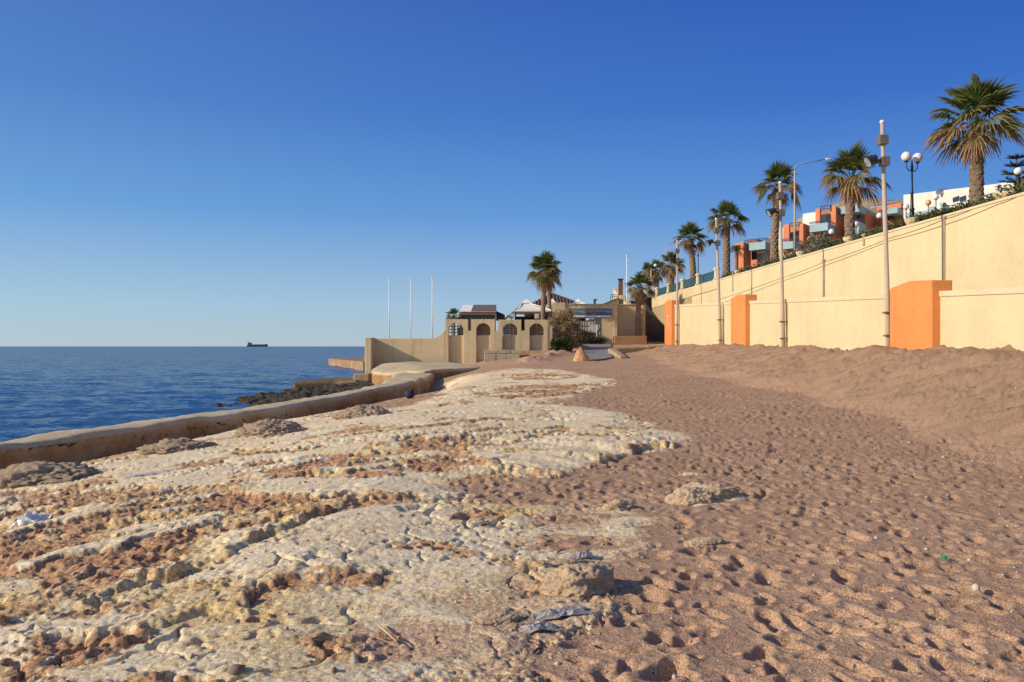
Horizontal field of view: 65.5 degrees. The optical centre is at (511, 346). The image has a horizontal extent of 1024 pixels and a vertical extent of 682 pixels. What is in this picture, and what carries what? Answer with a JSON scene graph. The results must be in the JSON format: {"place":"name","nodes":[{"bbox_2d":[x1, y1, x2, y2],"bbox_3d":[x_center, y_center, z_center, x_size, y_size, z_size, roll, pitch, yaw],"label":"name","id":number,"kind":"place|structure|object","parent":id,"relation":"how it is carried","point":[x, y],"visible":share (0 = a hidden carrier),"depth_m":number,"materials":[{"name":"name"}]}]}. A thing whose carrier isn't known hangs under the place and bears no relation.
{"place":"outdoors","nodes":[
{"label":"outdoors","id":0,"kind":"place"},
{"bbox_2d":[0,346,364,441],"bbox_3d":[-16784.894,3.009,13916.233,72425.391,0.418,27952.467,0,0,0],"label":"sea","id":1,"kind":"structure","parent":0,"point":[45,389],"depth_m":73.28,"materials":[{"name":"liquid"}]},
{"bbox_2d":[28,379,374,449],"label":"shore rocks","id":2,"kind":"object","parent":1,"relation":"in","point":[284,395],"visible":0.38,"depth_m":42.51,"materials":[{"name":"stone"}]},
{"bbox_2d":[365,330,444,372],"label":"boundary wall","id":3,"kind":"structure","parent":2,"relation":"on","point":[379,351],"depth_m":52.00,"materials":[{"name":"beige paint"}]},
{"bbox_2d":[247,342,267,346],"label":"cargo ship","id":4,"kind":"object","parent":1,"relation":"on","point":[256,345],"visible":1,"depth_m":5988.00},
{"bbox_2d":[293,378,358,387],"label":"jetty","id":5,"kind":"object","parent":1,"relation":"in","point":[319,382],"visible":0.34,"depth_m":50.08,"materials":[{"name":"concrete"}]},
{"bbox_2d":[328,357,364,370],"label":"quay","id":6,"kind":"structure","parent":1,"relation":"in","point":[357,363],"depth_m":113.01,"materials":[{"name":"concrete"}]},
{"bbox_2d":[0,368,744,681],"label":"rock shelf","id":7,"kind":"object","parent":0,"point":[108,637],"visible":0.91,"depth_m":6.26,"materials":[{"name":"stone"}]},
{"bbox_2d":[9,510,52,528],"bbox_3d":[-4.981,1.778,8.273,0.392,0.191,0.273,0,0,0],"label":"plastic bag","id":8,"kind":"object","parent":7,"relation":"on","point":[30,517],"visible":0.91,"depth_m":8.22,"materials":[{"name":"plastic"}]},
{"bbox_2d":[0,461,100,488],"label":"gravel mound","id":9,"kind":"object","parent":7,"relation":"on","point":[39,473],"visible":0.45,"depth_m":12.15,"materials":[{"name":"gravel"}]},
{"bbox_2d":[122,472,166,477],"bbox_3d":[-5.368,1.876,11.664,0.684,0.056,0.110,0,0,-20],"label":"plastic strip","id":10,"kind":"object","parent":7,"relation":"on","point":[138,474],"visible":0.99,"depth_m":11.63,"materials":[{"name":"plastic"}]},
{"bbox_2d":[135,437,217,454],"bbox_3d":[-6.338,2.050,15.252,1.708,0.617,1.286,0,0,0],"label":"gravel mound","id":11,"kind":"object","parent":7,"relation":"on","point":[168,446],"visible":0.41,"depth_m":14.90,"materials":[{"name":"stone"}]},
{"bbox_2d":[0,372,434,468],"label":"sea wall","id":12,"kind":"structure","parent":7,"relation":"on","point":[89,446],"depth_m":19.25,"materials":[{"name":"concrete"}]},
{"bbox_2d":[234,418,307,437],"bbox_3d":[-5.169,1.928,16.996,1.473,0.784,1.392,0,0,40],"label":"gravel mound","id":13,"kind":"object","parent":7,"relation":"on","point":[268,427],"visible":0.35,"depth_m":16.65,"materials":[{"name":"gravel"}]},
{"bbox_2d":[290,456,331,461],"bbox_3d":[-2.960,1.674,11.829,0.691,0.079,0.207,0,0,-11],"label":"plastic strip","id":14,"kind":"object","parent":7,"relation":"on","point":[307,458],"visible":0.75,"depth_m":11.83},
{"bbox_2d":[303,638,327,641],"bbox_3d":[-1.024,1.545,4.188,0.149,0.032,0.011,0,0,-9],"label":"stick","id":15,"kind":"object","parent":7,"relation":"on","point":[316,640],"visible":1,"depth_m":4.18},
{"bbox_2d":[331,404,389,419],"bbox_3d":[-3.536,1.695,18.945,1.638,0.646,1.222,0,0,0],"label":"gravel mound","id":16,"kind":"object","parent":7,"relation":"on","point":[356,411],"visible":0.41,"depth_m":18.62,"materials":[{"name":"gravel"}]},
{"bbox_2d":[375,622,396,641],"bbox_3d":[-0.683,1.546,4.316,0.011,0.022,0.292,0,0,-31],"label":"stick","id":17,"kind":"object","parent":7,"relation":"on","point":[383,629],"visible":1,"depth_m":4.32,"materials":[{"name":"wood"}]},
{"bbox_2d":[474,608,526,625],"bbox_3d":[-0.070,1.585,4.614,0.308,0.106,0.231,0,0,-21],"label":"rock","id":18,"kind":"object","parent":7,"relation":"on","point":[495,617],"visible":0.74,"depth_m":4.56,"materials":[{"name":"stone"}]},
{"bbox_2d":[1,348,1023,681],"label":"pebbles","id":19,"kind":"object","parent":7,"relation":"on","point":[235,668],"visible":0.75,"depth_m":5.88,"materials":[{"name":"stone"}]},
{"bbox_2d":[518,620,558,633],"bbox_3d":[0.145,1.552,4.423,0.221,0.058,0.110,0,0,-15],"label":"plastic scrap","id":20,"kind":"object","parent":7,"relation":"on","point":[529,628],"visible":1,"depth_m":4.40,"materials":[{"name":"plastic"}]},
{"bbox_2d":[530,605,592,622],"bbox_3d":[0.279,1.556,4.666,0.384,0.055,0.135,0,0,-22],"label":"plastic sheet","id":21,"kind":"object","parent":7,"relation":"on","point":[554,613],"visible":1,"depth_m":4.64,"materials":[{"name":"plastic"}]},
{"bbox_2d":[549,557,587,567],"bbox_3d":[0.395,1.589,5.800,0.345,0.085,0.171,0,0,-31],"label":"rock","id":22,"kind":"object","parent":7,"relation":"on","point":[562,561],"visible":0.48,"depth_m":5.77,"materials":[{"name":"stone"}]},
{"bbox_2d":[539,562,616,597],"bbox_3d":[0.453,1.574,5.221,0.527,0.315,0.385,0,0,-41],"label":"rock","id":23,"kind":"object","parent":7,"relation":"on","point":[582,580],"visible":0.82,"depth_m":5.10,"materials":[{"name":"stone"}]},
{"bbox_2d":[569,550,593,558],"bbox_3d":[0.530,1.563,5.978,0.202,0.055,0.111,0,0,-27],"label":"plastic scrap","id":24,"kind":"object","parent":7,"relation":"on","point":[584,554],"visible":0.94,"depth_m":5.95,"materials":[{"name":"plastic"}]},
{"bbox_2d":[602,499,633,511],"bbox_3d":[1.041,1.588,7.838,0.339,0.177,0.227,0,0,-40],"label":"rock","id":25,"kind":"object","parent":7,"relation":"on","point":[617,505],"visible":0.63,"depth_m":7.78,"materials":[{"name":"stone"}]},
{"bbox_2d":[405,388,414,398],"bbox_3d":[-3.277,1.509,25.486,0.320,0.344,0.256,0,0,0],"label":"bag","id":26,"kind":"object","parent":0,"point":[409,394],"visible":1,"depth_m":25.40,"materials":[{"name":"black fabric"}]},
{"bbox_2d":[0,341,1023,681],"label":"beach sand","id":27,"kind":"structure","parent":0,"point":[824,519],"depth_m":7.54,"materials":[{"name":"sand"}]},
{"bbox_2d":[353,373,371,380],"bbox_3d":[-9.450,2.260,50.400,1.000,1.080,1.000,0,0,0],"label":"concrete step","id":28,"kind":"object","parent":27,"relation":"on","point":[362,376],"visible":0.43,"depth_m":49.90,"materials":[{"name":"concrete"}]},
{"bbox_2d":[371,361,479,384],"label":"concrete slab","id":29,"kind":"structure","parent":27,"relation":"on","point":[381,373],"depth_m":43.23,"materials":[{"name":"concrete"}]},
{"bbox_2d":[484,350,519,362],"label":"stone block","id":30,"kind":"structure","parent":27,"relation":"on","point":[491,355],"depth_m":49.52,"materials":[{"name":"stone"}]},
{"bbox_2d":[520,351,546,354],"bbox_3d":[1.597,1.038,51.650,2.185,1.525,0.500,0,0,0],"label":"footing","id":31,"kind":"object","parent":27,"relation":"on","point":[528,352],"visible":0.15,"depth_m":51.40,"materials":[{"name":"stone"}]},
{"bbox_2d":[549,336,572,351],"bbox_3d":[2.972,-0.012,50.585,1.661,1.384,1.237,0,0,-22],"label":"bush","id":32,"kind":"object","parent":27,"relation":"on","point":[560,343],"visible":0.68,"depth_m":50.28,"materials":[{"name":"green plant"}]},
{"bbox_2d":[573,347,589,360],"bbox_3d":[3.861,0.804,44.007,1.000,1.592,0.914,0,0,16],"label":"boulder","id":33,"kind":"object","parent":27,"relation":"on","point":[580,355],"visible":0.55,"depth_m":43.79,"materials":[{"name":"stone"}]},
{"bbox_2d":[608,344,665,357],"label":"kerb","id":34,"kind":"structure","parent":27,"relation":"on","point":[617,352],"depth_m":51.74,"materials":[{"name":"concrete"}]},
{"bbox_2d":[664,486,720,505],"bbox_3d":[1.883,1.611,8.291,0.623,0.301,0.534,0,0,0],"label":"rock","id":35,"kind":"object","parent":27,"relation":"on","point":[688,496],"visible":0.59,"depth_m":8.15,"materials":[{"name":"stone"}]},
{"bbox_2d":[688,536,724,547],"bbox_3d":[1.574,1.591,6.461,0.355,0.094,0.217,0,0,-21],"label":"rock","id":36,"kind":"object","parent":27,"relation":"on","point":[705,541],"visible":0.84,"depth_m":6.40,"materials":[{"name":"stone"}]},
{"bbox_2d":[705,218,722,343],"bbox_3d":[11.421,-3.281,44.947,1.018,7.968,0.469,0,0,0],"label":"floodlight pole","id":37,"kind":"object","parent":27,"relation":"on","point":[716,231],"visible":0.99,"depth_m":44.93,"materials":[{"name":"metal"}]},
{"bbox_2d":[702,483,739,499],"bbox_3d":[2.191,1.571,8.475,0.600,0.211,0.330,0,0,-21],"label":"rock","id":38,"kind":"object","parent":27,"relation":"on","point":[723,491],"visible":0.58,"depth_m":8.37,"materials":[{"name":"stone"}]},
{"bbox_2d":[765,181,786,346],"bbox_3d":[11.727,-3.319,35.347,0.928,8.042,0.469,0,0,0],"label":"floodlight pole","id":39,"kind":"object","parent":27,"relation":"on","point":[770,212],"visible":0.98,"depth_m":35.34,"materials":[{"name":"metal"}]},
{"bbox_2d":[674,287,1023,350],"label":"wall","id":40,"kind":"structure","parent":27,"relation":"on","point":[990,318],"depth_m":29.15,"materials":[{"name":"beige paint"}]},
{"bbox_2d":[665,300,679,344],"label":"pillar","id":41,"kind":"structure","parent":40,"relation":"attached to","point":[669,322],"depth_m":57.22,"materials":[{"name":"orange paint"}]},
{"bbox_2d":[668,240,679,344],"bbox_3d":[11.282,-3.349,55.547,0.836,8.097,0.469,0,0,0],"label":"floodlight pole","id":42,"kind":"object","parent":40,"relation":"attached to","point":[677,259],"visible":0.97,"depth_m":55.53,"materials":[{"name":"metal"}]},
{"bbox_2d":[731,294,756,345],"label":"pillar","id":43,"kind":"structure","parent":40,"relation":"attached to","point":[740,319],"depth_m":41.02,"materials":[{"name":"orange paint"}]},
{"bbox_2d":[862,120,889,345],"bbox_3d":[11.943,-3.345,25.947,0.993,8.095,0.469,0,0,0],"label":"floodlight pole","id":44,"kind":"object","parent":40,"relation":"attached to","point":[882,141],"visible":0.94,"depth_m":25.94,"materials":[{"name":"metal"}]},
{"bbox_2d":[890,280,951,349],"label":"pillar","id":45,"kind":"structure","parent":40,"relation":"attached to","point":[914,315],"depth_m":24.16,"materials":[{"name":"orange paint"}]},
{"bbox_2d":[0,0,1023,345],"label":"sky","id":46,"kind":"structure","parent":0,"point":[173,172],"materials":[{"name":"blue"}]},
{"bbox_2d":[545,299,555,319],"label":"pavilion","id":47,"kind":"structure","parent":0,"point":[552,301],"depth_m":66.12,"materials":[{"name":"white fabric"}]},
{"bbox_2d":[572,299,590,319],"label":"pavilion","id":48,"kind":"structure","parent":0,"point":[577,301],"depth_m":66.59,"materials":[{"name":"white fabric"}]},
{"bbox_2d":[582,343,611,359],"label":"path","id":49,"kind":"structure","parent":0,"point":[593,351],"depth_m":52.34,"materials":[{"name":"concrete"}]},
{"bbox_2d":[576,331,607,344],"bbox_3d":[5.814,-0.575,59.569,2.973,1.214,0.937,0,0,0],"label":"bush","id":50,"kind":"object","parent":49,"relation":"on","point":[590,339],"visible":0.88,"depth_m":59.55,"materials":[{"name":"green plant"}]},
{"bbox_2d":[597,294,619,336],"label":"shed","id":51,"kind":"structure","parent":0,"point":[615,301],"depth_m":73.00,"materials":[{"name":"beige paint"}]},
{"bbox_2d":[589,191,1023,324],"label":"hillside","id":52,"kind":"structure","parent":0,"point":[649,298],"depth_m":30.96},
{"bbox_2d":[639,261,656,307],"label":"palm tree","id":53,"kind":"object","parent":52,"relation":"on","point":[646,264],"visible":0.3,"depth_m":88.21,"materials":[{"name":"green plant"}]},
{"bbox_2d":[644,259,665,291],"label":"palm tree","id":54,"kind":"object","parent":52,"relation":"on","point":[657,273],"visible":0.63,"depth_m":80.44,"materials":[{"name":"green plant"}]},
{"bbox_2d":[655,250,686,291],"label":"palm tree","id":55,"kind":"object","parent":52,"relation":"on","point":[670,270],"visible":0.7,"depth_m":69.89,"materials":[{"name":"green plant"}]},
{"bbox_2d":[671,220,709,284],"bbox_3d":[13.961,-7.137,62.608,2.999,5.674,2.843,0,0,0],"label":"palm tree","id":56,"kind":"object","parent":52,"relation":"on","point":[689,229],"visible":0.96,"depth_m":62.28,"materials":[{"name":"green plant"}]},
{"bbox_2d":[693,248,701,272],"bbox_3d":[14.566,-6.049,62.325,0.840,3.297,0.300,0,0,-20],"label":"globe lamp","id":57,"kind":"object","parent":52,"relation":"on","point":[695,249],"visible":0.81,"depth_m":62.30,"materials":[{"name":"black metal"}]},
{"bbox_2d":[706,199,751,275],"bbox_3d":[14.601,-7.177,53.940,3.120,5.754,2.927,0,0,37],"label":"palm tree","id":58,"kind":"object","parent":52,"relation":"on","point":[728,207],"visible":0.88,"depth_m":53.76,"materials":[{"name":"green plant"}]},
{"bbox_2d":[720,244,751,269],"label":"feather palm","id":59,"kind":"object","parent":52,"relation":"on","point":[735,249],"visible":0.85,"depth_m":65.49,"materials":[{"name":"green plant"}]},
{"bbox_2d":[734,237,770,269],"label":"house","id":60,"kind":"structure","parent":52,"relation":"on","point":[758,249],"depth_m":120.72,"materials":[{"name":"paint"}]},
{"bbox_2d":[751,251,756,259],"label":"window","id":61,"kind":"structure","parent":60,"relation":"in","point":[754,254],"depth_m":121.91,"materials":[{"name":"black glass"}]},
{"bbox_2d":[757,252,767,261],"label":"window","id":62,"kind":"structure","parent":60,"relation":"in","point":[762,256],"depth_m":121.78,"materials":[{"name":"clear glass"}]},
{"bbox_2d":[750,160,804,260],"bbox_3d":[15.064,-7.422,45.094,2.906,6.243,3.103,0,0,0],"label":"palm tree","id":63,"kind":"object","parent":52,"relation":"on","point":[779,170],"visible":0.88,"depth_m":44.91,"materials":[{"name":"green plant"}]},
{"bbox_2d":[778,222,810,253],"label":"house","id":64,"kind":"structure","parent":52,"relation":"on","point":[802,232],"depth_m":120.37,"materials":[{"name":"paint"}]},
{"bbox_2d":[790,232,797,241],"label":"door","id":65,"kind":"structure","parent":64,"relation":"in","point":[792,233],"depth_m":123.18,"materials":[{"name":"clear glass"}]},
{"bbox_2d":[794,158,831,250],"bbox_3d":[16.319,-7.254,43.199,2.085,5.908,0.176,0,0,0],"label":"street lamp","id":66,"kind":"object","parent":52,"relation":"on","point":[795,199],"visible":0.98,"depth_m":43.16,"materials":[{"name":"metal"}]},
{"bbox_2d":[804,233,833,253],"bbox_3d":[15.063,-4.947,38.933,1.397,1.337,1.072,0,0,0],"label":"shrub","id":67,"kind":"object","parent":52,"relation":"on","point":[812,240],"visible":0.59,"depth_m":38.97,"materials":[{"name":"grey plant"}]},
{"bbox_2d":[803,205,844,245],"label":"house","id":68,"kind":"structure","parent":52,"relation":"on","point":[817,221],"depth_m":120.55,"materials":[{"name":"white paint"}]},
{"bbox_2d":[821,214,829,222],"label":"door","id":69,"kind":"structure","parent":68,"relation":"in","point":[826,217],"depth_m":123.15,"materials":[{"name":"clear glass"}]},
{"bbox_2d":[818,139,892,238],"bbox_3d":[15.367,-6.799,35.861,3.314,4.998,3.014,0,0,0],"label":"palm tree","id":70,"kind":"object","parent":52,"relation":"on","point":[850,189],"visible":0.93,"depth_m":35.66,"materials":[{"name":"green plant"}]},
{"bbox_2d":[840,205,880,239],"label":"house","id":71,"kind":"structure","parent":52,"relation":"on","point":[866,219],"depth_m":121.14,"materials":[{"name":"concrete"}]},
{"bbox_2d":[721,178,1023,277],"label":"hedge","id":72,"kind":"object","parent":52,"relation":"on","point":[925,217],"visible":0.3,"depth_m":29.87,"materials":[{"name":"green plant"}]},
{"bbox_2d":[728,184,1021,273],"bbox_3d":[14.662,-4.607,37.500,0.032,0.454,30.020,0,0,-2],"label":"railing","id":73,"kind":"object","parent":52,"relation":"on","point":[891,223],"visible":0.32,"depth_m":29.00,"materials":[{"name":"metal"}]},
{"bbox_2d":[871,201,902,225],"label":"house","id":74,"kind":"structure","parent":52,"relation":"on","point":[894,212],"depth_m":121.10,"materials":[{"name":"concrete"}]},
{"bbox_2d":[907,206,936,216],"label":"garden wall","id":75,"kind":"structure","parent":52,"relation":"on","point":[930,208],"depth_m":87.25,"materials":[{"name":"white paint"}]},
{"bbox_2d":[903,182,1022,218],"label":"white building","id":76,"kind":"structure","parent":52,"relation":"on","point":[949,197],"depth_m":107.00,"materials":[{"name":"paint"}]},
{"bbox_2d":[920,71,1023,205],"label":"palm tree","id":77,"kind":"object","parent":52,"relation":"on","point":[987,97],"visible":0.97,"depth_m":26.33,"materials":[{"name":"green plant"}]},
{"bbox_2d":[995,153,1023,190],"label":"norfolk pine","id":78,"kind":"object","parent":52,"relation":"on","point":[1016,164],"visible":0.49,"depth_m":28.96,"materials":[{"name":"green plant"}]},
{"bbox_2d":[1014,167,1022,188],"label":"globe lamp","id":79,"kind":"object","parent":52,"relation":"on","point":[1018,171],"visible":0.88,"depth_m":24.38,"materials":[{"name":"white glass"}]},
{"bbox_2d":[768,197,902,258],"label":"hill","id":80,"kind":"structure","parent":0,"point":[869,206],"depth_m":298.72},
{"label":"terrace","id":81,"kind":"structure","parent":0,"visible":0},
{"bbox_2d":[388,278,389,337],"bbox_3d":[-8.402,-2.196,54.500,0.134,5.032,0.108,0,0,0],"label":"flagpole","id":82,"kind":"object","parent":81,"relation":"on","point":[389,316],"visible":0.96,"depth_m":54.49,"materials":[{"name":"metal"}]},
{"bbox_2d":[410,278,411,337],"bbox_3d":[-6.924,-2.196,54.500,0.134,5.032,0.108,0,0,0],"label":"flagpole","id":83,"kind":"object","parent":81,"relation":"on","point":[410,308],"visible":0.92,"depth_m":54.47,"materials":[{"name":"metal"}]},
{"bbox_2d":[431,278,432,337],"bbox_3d":[-5.446,-2.196,54.500,0.134,5.032,0.108,0,0,0],"label":"flagpole","id":84,"kind":"object","parent":81,"relation":"on","point":[432,307],"visible":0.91,"depth_m":54.48,"materials":[{"name":"metal"}]},
{"bbox_2d":[445,307,462,334],"bbox_3d":[-4.106,-1.253,57.009,1.429,3.146,1.396,0,0,0],"label":"palm tree","id":85,"kind":"object","parent":81,"relation":"on","point":[455,311],"visible":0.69,"depth_m":56.91,"materials":[{"name":"green plant"}]},
{"bbox_2d":[459,305,504,334],"bbox_3d":[-2.195,-1.438,59.500,3.302,3.515,3.400,0,0,0],"label":"kiosk","id":86,"kind":"object","parent":81,"relation":"on","point":[469,312],"visible":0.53,"depth_m":58.20,"materials":[{"name":"grey wood"}]},
{"bbox_2d":[462,315,469,323],"bbox_3d":[-3.379,-1.950,58.235,0.621,0.699,0.070,0,0,0],"label":"window","id":87,"kind":"structure","parent":86,"relation":"in","point":[464,316],"depth_m":58.20,"materials":[{"name":"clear glass"}]},
{"bbox_2d":[472,315,481,318],"bbox_3d":[-2.563,-1.950,58.235,0.699,0.699,0.070,0,0,0],"label":"window","id":88,"kind":"structure","parent":86,"relation":"in","point":[473,316],"depth_m":58.20,"materials":[{"name":"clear glass"}]},
{"bbox_2d":[445,319,551,364],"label":"arcade wall","id":89,"kind":"structure","parent":81,"relation":"on","point":[464,346],"depth_m":52.01,"materials":[{"name":"beige paint"}]},
{"bbox_2d":[526,249,561,329],"bbox_3d":[2.356,-4.062,58.554,2.912,6.162,3.245,0,0,0],"label":"palm tree","id":90,"kind":"object","parent":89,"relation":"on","point":[543,279],"visible":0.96,"depth_m":58.24,"materials":[{"name":"green plant"}]},
{"bbox_2d":[505,299,550,334],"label":"pavilion","id":91,"kind":"structure","parent":81,"relation":"on","point":[527,306],"depth_m":61.95,"materials":[{"name":"white fabric"}]},
{"bbox_2d":[537,267,558,325],"bbox_3d":[2.739,-2.944,59.862,1.927,6.527,2.231,0,0,0],"label":"palm tree","id":92,"kind":"object","parent":81,"relation":"on","point":[548,292],"visible":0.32,"depth_m":59.78,"materials":[{"name":"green plant"}]},
{"bbox_2d":[524,292,574,316],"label":"restaurant","id":93,"kind":"structure","parent":81,"relation":"on","point":[556,298],"depth_m":71.86},
{"bbox_2d":[548,304,583,348],"bbox_3d":[3.641,-1.270,53.920,2.254,3.249,2.165,0,0,36],"label":"tamarisk","id":94,"kind":"object","parent":81,"relation":"on","point":[562,316],"visible":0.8,"depth_m":53.70,"materials":[{"name":"grey plant"}]},
{"bbox_2d":[578,321,594,336],"bbox_3d":[5.903,-0.900,64.100,1.756,2.200,0.200,0,0,0],"label":"yard screen","id":95,"kind":"object","parent":81,"relation":"on","point":[588,327],"visible":0.29,"depth_m":64.00,"materials":[{"name":"white paint"}]},
{"bbox_2d":[551,303,644,343],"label":"entrance wall","id":96,"kind":"structure","parent":81,"relation":"on","point":[617,319],"depth_m":61.00,"materials":[{"name":"beige paint"}]},
{"bbox_2d":[577,319,599,336],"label":"gate","id":97,"kind":"structure","parent":96,"relation":"attached to","point":[584,326],"depth_m":61.26,"materials":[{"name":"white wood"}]},
{"bbox_2d":[618,279,625,303],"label":"flue","id":98,"kind":"object","parent":81,"relation":"on","point":[620,289],"visible":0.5,"depth_m":75.00,"materials":[{"name":"brown metal"}]},
{"bbox_2d":[612,336,646,344],"bbox_3d":[8.880,-0.039,60.650,2.434,1.478,2.100,0,0,0],"label":"planter","id":99,"kind":"object","parent":81,"relation":"on","point":[625,340],"visible":0.44,"depth_m":59.60,"materials":[{"name":"brown stone"}]},
{"bbox_2d":[624,271,655,335],"bbox_3d":[9.842,-3.272,60.882,2.638,5.075,2.467,0,0,0],"label":"palm tree","id":100,"kind":"object","parent":99,"relation":"in","point":[639,295],"visible":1,"depth_m":60.69,"materials":[{"name":"green plant"}]},
{"bbox_2d":[614,289,664,342],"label":"staircase","id":101,"kind":"structure","parent":81,"relation":"on","point":[654,330],"depth_m":67.80,"materials":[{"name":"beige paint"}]},
{"bbox_2d":[626,255,627,299],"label":"flagpole","id":102,"kind":"object","parent":101,"relation":"on","point":[626,277],"visible":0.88,"depth_m":72.98,"materials":[{"name":"metal"}]},
{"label":"footpath","id":103,"kind":"structure","parent":0,"visible":0},
{"bbox_2d":[652,192,1023,327],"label":"tall wall","id":104,"kind":"structure","parent":103,"relation":"on","point":[984,249],"depth_m":28.85,"materials":[{"name":"beige paint"}]},
{"bbox_2d":[655,267,719,296],"bbox_3d":[13.327,-4.851,62.250,0.430,0.899,18.535,0,0,-2],"label":"balustrade","id":105,"kind":"object","parent":104,"relation":"on","point":[670,288],"visible":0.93,"depth_m":61.04,"materials":[{"name":"green paint"}]},
{"bbox_2d":[721,209,971,298],"bbox_3d":[13.996,-3.722,38.370,0.017,1.361,27.956,0,0,-2],"label":"cable","id":106,"kind":"object","parent":104,"relation":"attached to","point":[852,252],"visible":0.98,"depth_m":33.31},
{"bbox_2d":[843,236,854,241],"bbox_3d":[14.419,-4.539,34.071,0.494,0.274,0.486,0,0,0],"label":"stone bowl","id":107,"kind":"object","parent":104,"relation":"on","point":[848,239],"visible":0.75,"depth_m":33.89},
{"bbox_2d":[726,197,1015,301],"bbox_3d":[14.027,-3.550,37.528,0.017,1.647,29.642,0,0,-2],"label":"cable","id":108,"kind":"object","parent":104,"relation":"attached to","point":[899,238],"visible":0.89,"depth_m":28.71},
{"bbox_2d":[904,217,919,224],"bbox_3d":[14.651,-4.548,29.171,0.523,0.293,0.515,0,0,0],"label":"stone bowl","id":109,"kind":"object","parent":104,"relation":"on","point":[909,220],"visible":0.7,"depth_m":28.99,"materials":[{"name":"stone"}]},
{"bbox_2d":[901,152,922,217],"bbox_3d":[14.651,-5.891,29.171,0.890,2.435,0.350,0,0,-20],"label":"globe lamp","id":110,"kind":"object","parent":109,"relation":"on","point":[917,158],"visible":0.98,"depth_m":29.13,"materials":[{"name":"glass"}]},
{"bbox_2d":[993,190,1016,199],"bbox_3d":[15.035,-4.540,24.194,0.768,0.276,0.756,0,0,0],"label":"stone bowl","id":111,"kind":"object","parent":104,"relation":"on","point":[999,194],"visible":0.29,"depth_m":23.97,"materials":[{"name":"stone"}]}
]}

